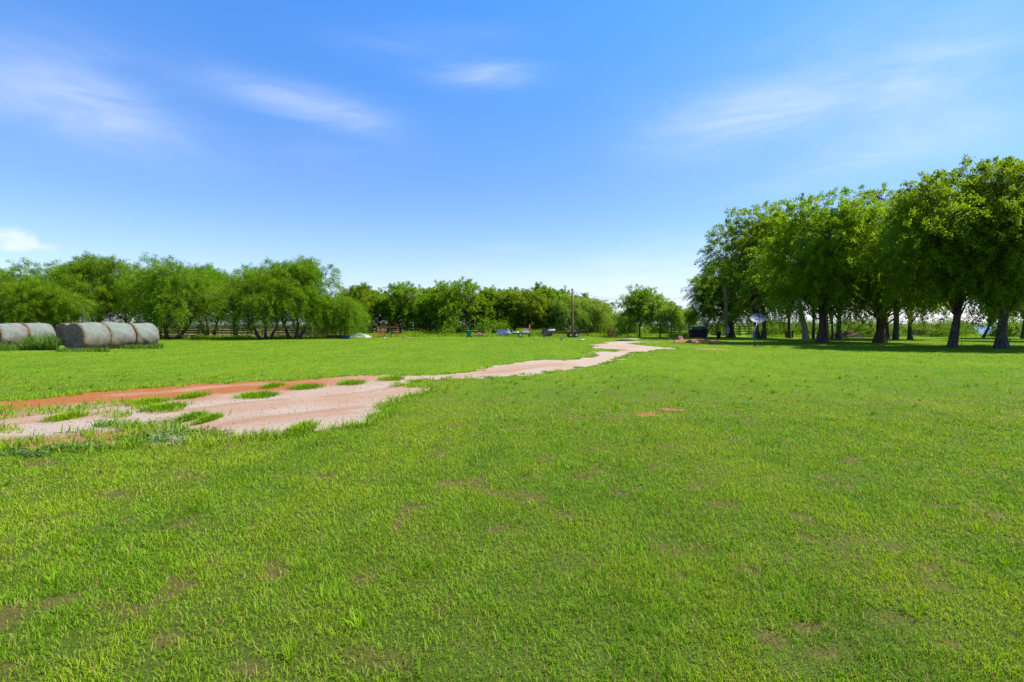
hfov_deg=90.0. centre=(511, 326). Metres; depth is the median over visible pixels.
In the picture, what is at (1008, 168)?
shade tree
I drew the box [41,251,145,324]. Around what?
mesquite tree
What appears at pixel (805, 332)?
bare tree
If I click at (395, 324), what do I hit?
hackberry tree
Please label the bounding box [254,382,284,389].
grass clump
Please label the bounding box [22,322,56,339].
hay bale
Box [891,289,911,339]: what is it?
background tree
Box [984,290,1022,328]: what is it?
shade tree
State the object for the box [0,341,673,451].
gravel track
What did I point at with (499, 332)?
sheet panel
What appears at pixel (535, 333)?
tall grass
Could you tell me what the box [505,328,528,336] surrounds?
utility trailer
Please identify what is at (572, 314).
utility pole
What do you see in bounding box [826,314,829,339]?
bare tree
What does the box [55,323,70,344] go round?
hay bale
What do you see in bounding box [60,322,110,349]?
hay bale
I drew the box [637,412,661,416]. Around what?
dirt patch
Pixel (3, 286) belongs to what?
mesquite tree
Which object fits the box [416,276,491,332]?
hackberry tree
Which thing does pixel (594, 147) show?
sky
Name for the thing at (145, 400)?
grass clump
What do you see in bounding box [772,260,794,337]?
background tree
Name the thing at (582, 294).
hackberry tree
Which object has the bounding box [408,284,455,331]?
hackberry tree
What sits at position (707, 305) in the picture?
shade tree
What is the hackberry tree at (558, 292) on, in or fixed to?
on the ground at (252, 659)
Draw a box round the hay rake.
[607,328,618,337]
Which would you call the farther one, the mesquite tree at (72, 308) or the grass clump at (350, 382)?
the mesquite tree at (72, 308)
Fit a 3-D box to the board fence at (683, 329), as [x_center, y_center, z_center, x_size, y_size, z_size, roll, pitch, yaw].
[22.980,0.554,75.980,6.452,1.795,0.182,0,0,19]
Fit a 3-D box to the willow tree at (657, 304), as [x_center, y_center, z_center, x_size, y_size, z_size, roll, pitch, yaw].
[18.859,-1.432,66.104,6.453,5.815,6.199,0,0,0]
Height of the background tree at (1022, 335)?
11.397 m
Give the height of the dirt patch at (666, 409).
0.001 m
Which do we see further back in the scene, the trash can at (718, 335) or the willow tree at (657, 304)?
the willow tree at (657, 304)
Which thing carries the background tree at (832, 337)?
on the ground at (252, 659)
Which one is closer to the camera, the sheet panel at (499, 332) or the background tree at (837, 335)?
the background tree at (837, 335)
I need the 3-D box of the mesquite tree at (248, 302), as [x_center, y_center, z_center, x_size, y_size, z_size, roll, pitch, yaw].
[-27.555,-2.936,56.439,12.155,9.088,13.254,0,0,0]
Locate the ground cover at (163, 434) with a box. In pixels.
[0,416,233,457]
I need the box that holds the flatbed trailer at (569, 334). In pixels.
[543,326,589,336]
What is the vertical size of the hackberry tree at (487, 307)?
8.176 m
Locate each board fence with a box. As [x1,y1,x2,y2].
[331,325,453,334]
[455,325,551,333]
[645,325,689,334]
[707,326,754,335]
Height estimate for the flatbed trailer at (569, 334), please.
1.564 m
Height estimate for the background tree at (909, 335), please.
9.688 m
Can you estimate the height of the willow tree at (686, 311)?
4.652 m
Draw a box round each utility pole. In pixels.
[571,289,573,337]
[723,283,729,337]
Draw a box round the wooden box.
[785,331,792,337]
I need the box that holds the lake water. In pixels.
[907,327,993,333]
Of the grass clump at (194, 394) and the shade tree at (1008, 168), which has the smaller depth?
the grass clump at (194, 394)
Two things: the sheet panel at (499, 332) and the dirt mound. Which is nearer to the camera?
the dirt mound
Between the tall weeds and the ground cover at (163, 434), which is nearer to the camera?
the ground cover at (163, 434)
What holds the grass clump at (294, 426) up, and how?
on the gravel track
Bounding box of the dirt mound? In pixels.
[670,339,727,342]
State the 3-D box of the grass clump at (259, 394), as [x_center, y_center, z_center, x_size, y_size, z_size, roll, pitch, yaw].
[-4.932,1.280,9.993,0.902,0.132,1.352,0,0,0]
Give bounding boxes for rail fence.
[159,325,327,335]
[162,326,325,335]
[902,329,929,336]
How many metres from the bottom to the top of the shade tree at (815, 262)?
12.874 m
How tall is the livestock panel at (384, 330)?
1.351 m
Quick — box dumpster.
[688,327,707,337]
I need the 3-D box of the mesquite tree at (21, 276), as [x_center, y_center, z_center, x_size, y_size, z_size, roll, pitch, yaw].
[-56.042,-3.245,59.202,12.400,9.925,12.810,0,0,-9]
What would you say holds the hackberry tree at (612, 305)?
on the ground at (252, 659)
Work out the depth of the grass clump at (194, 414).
7.41 m
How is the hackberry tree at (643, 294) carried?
on the ground at (252, 659)
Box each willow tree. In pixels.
[540,292,597,332]
[568,298,616,333]
[610,309,647,333]
[635,294,683,336]
[653,302,685,337]
[682,307,701,328]
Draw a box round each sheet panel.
[497,330,508,335]
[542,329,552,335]
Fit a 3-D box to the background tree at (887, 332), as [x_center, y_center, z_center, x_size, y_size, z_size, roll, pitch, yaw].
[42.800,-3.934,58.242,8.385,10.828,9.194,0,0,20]
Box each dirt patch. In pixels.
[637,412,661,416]
[656,408,685,411]
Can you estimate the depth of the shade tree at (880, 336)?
41.92 m
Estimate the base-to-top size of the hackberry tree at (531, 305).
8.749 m
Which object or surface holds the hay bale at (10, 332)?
on the ground at (252, 659)
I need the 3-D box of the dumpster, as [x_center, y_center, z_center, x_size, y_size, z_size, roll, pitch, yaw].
[23.102,0.655,63.590,2.190,1.390,1.550,0,0,3]
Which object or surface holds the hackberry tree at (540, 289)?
on the ground at (252, 659)
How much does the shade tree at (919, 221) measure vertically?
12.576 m
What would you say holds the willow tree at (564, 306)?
on the ground at (252, 659)
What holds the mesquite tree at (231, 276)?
on the ground at (252, 659)
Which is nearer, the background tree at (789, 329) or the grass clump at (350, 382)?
the grass clump at (350, 382)
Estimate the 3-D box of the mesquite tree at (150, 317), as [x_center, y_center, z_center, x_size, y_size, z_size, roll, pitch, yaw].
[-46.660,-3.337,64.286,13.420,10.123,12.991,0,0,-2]
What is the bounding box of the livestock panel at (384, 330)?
[378,327,398,337]
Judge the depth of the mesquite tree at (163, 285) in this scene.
54.41 m
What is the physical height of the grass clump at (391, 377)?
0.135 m
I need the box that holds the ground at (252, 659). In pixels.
[0,327,1023,681]
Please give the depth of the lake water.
260.35 m
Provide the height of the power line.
1.574 m
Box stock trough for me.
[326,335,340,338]
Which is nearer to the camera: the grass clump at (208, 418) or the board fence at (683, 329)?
the grass clump at (208, 418)
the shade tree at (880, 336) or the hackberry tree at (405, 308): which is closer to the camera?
the shade tree at (880, 336)
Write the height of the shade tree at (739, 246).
15.127 m
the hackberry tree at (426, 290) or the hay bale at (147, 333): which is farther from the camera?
the hackberry tree at (426, 290)
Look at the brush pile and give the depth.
61.67 m
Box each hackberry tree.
[334,281,389,332]
[363,287,413,334]
[366,281,437,333]
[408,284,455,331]
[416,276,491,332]
[457,286,502,332]
[471,285,533,332]
[494,281,557,330]
[516,284,561,326]
[530,285,578,328]
[574,292,612,328]
[592,302,623,330]
[615,284,663,336]
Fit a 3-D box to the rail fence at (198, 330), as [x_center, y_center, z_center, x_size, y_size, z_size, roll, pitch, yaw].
[-33.246,0.629,63.982,20.537,1.646,0.185,0,0,-6]
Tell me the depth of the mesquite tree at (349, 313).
58.77 m
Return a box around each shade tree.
[680,258,768,336]
[694,200,816,338]
[737,184,907,342]
[798,185,965,342]
[849,154,1023,347]
[900,155,1023,348]
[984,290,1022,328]
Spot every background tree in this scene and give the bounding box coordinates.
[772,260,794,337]
[781,235,857,339]
[790,293,818,338]
[810,295,833,339]
[885,309,903,338]
[890,286,949,339]
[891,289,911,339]
[971,302,1022,337]
[988,301,1023,338]
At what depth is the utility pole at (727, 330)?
60.70 m
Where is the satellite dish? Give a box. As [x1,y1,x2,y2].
[750,314,764,345]
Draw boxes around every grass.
[159,327,1019,338]
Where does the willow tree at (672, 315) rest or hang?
on the ground at (252, 659)
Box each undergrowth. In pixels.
[292,313,753,335]
[751,314,1022,336]
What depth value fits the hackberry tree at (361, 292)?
78.39 m
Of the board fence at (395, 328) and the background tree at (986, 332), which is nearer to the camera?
the background tree at (986, 332)
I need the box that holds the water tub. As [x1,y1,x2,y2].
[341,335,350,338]
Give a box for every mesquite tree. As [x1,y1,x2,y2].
[0,257,79,325]
[0,273,64,323]
[0,276,119,330]
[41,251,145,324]
[86,259,184,331]
[110,251,238,338]
[168,261,242,334]
[188,262,291,336]
[196,261,310,338]
[255,254,348,338]
[307,292,376,336]
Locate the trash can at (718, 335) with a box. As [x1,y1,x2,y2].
[716,331,720,338]
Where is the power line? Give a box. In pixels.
[577,288,719,300]
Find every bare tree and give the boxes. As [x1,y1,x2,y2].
[797,298,810,340]
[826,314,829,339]
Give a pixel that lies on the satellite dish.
(758, 318)
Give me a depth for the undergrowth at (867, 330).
69.22 m
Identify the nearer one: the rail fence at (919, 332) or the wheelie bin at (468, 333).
the wheelie bin at (468, 333)
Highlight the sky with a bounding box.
[0,0,1023,323]
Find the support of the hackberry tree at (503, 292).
on the ground at (252, 659)
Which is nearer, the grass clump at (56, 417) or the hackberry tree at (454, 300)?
the grass clump at (56, 417)
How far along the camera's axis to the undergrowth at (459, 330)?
75.39 m
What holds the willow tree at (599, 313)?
on the ground at (252, 659)
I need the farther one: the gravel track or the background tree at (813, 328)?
the background tree at (813, 328)
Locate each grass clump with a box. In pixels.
[40,408,96,422]
[116,395,170,407]
[128,400,194,414]
[167,389,212,400]
[171,409,209,422]
[184,409,231,426]
[230,388,280,399]
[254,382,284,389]
[282,417,321,435]
[287,382,325,389]
[331,379,370,385]
[375,374,405,380]
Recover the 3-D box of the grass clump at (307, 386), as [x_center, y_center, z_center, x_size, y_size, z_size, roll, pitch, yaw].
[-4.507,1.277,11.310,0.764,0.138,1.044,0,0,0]
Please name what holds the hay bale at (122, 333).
on the ground at (252, 659)
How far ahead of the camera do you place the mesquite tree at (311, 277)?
55.93 m
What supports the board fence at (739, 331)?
on the ground at (252, 659)
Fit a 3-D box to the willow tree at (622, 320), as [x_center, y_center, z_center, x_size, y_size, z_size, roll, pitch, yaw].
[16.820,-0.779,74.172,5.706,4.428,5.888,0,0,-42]
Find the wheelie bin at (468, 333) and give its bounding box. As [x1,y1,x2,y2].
[466,330,471,336]
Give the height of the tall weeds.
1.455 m
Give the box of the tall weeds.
[0,330,164,351]
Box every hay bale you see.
[0,323,28,343]
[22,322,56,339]
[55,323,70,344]
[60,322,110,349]
[99,322,135,348]
[127,323,158,346]
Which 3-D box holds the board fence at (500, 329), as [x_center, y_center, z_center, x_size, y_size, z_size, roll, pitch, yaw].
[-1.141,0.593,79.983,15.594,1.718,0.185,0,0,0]
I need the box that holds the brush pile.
[829,330,863,337]

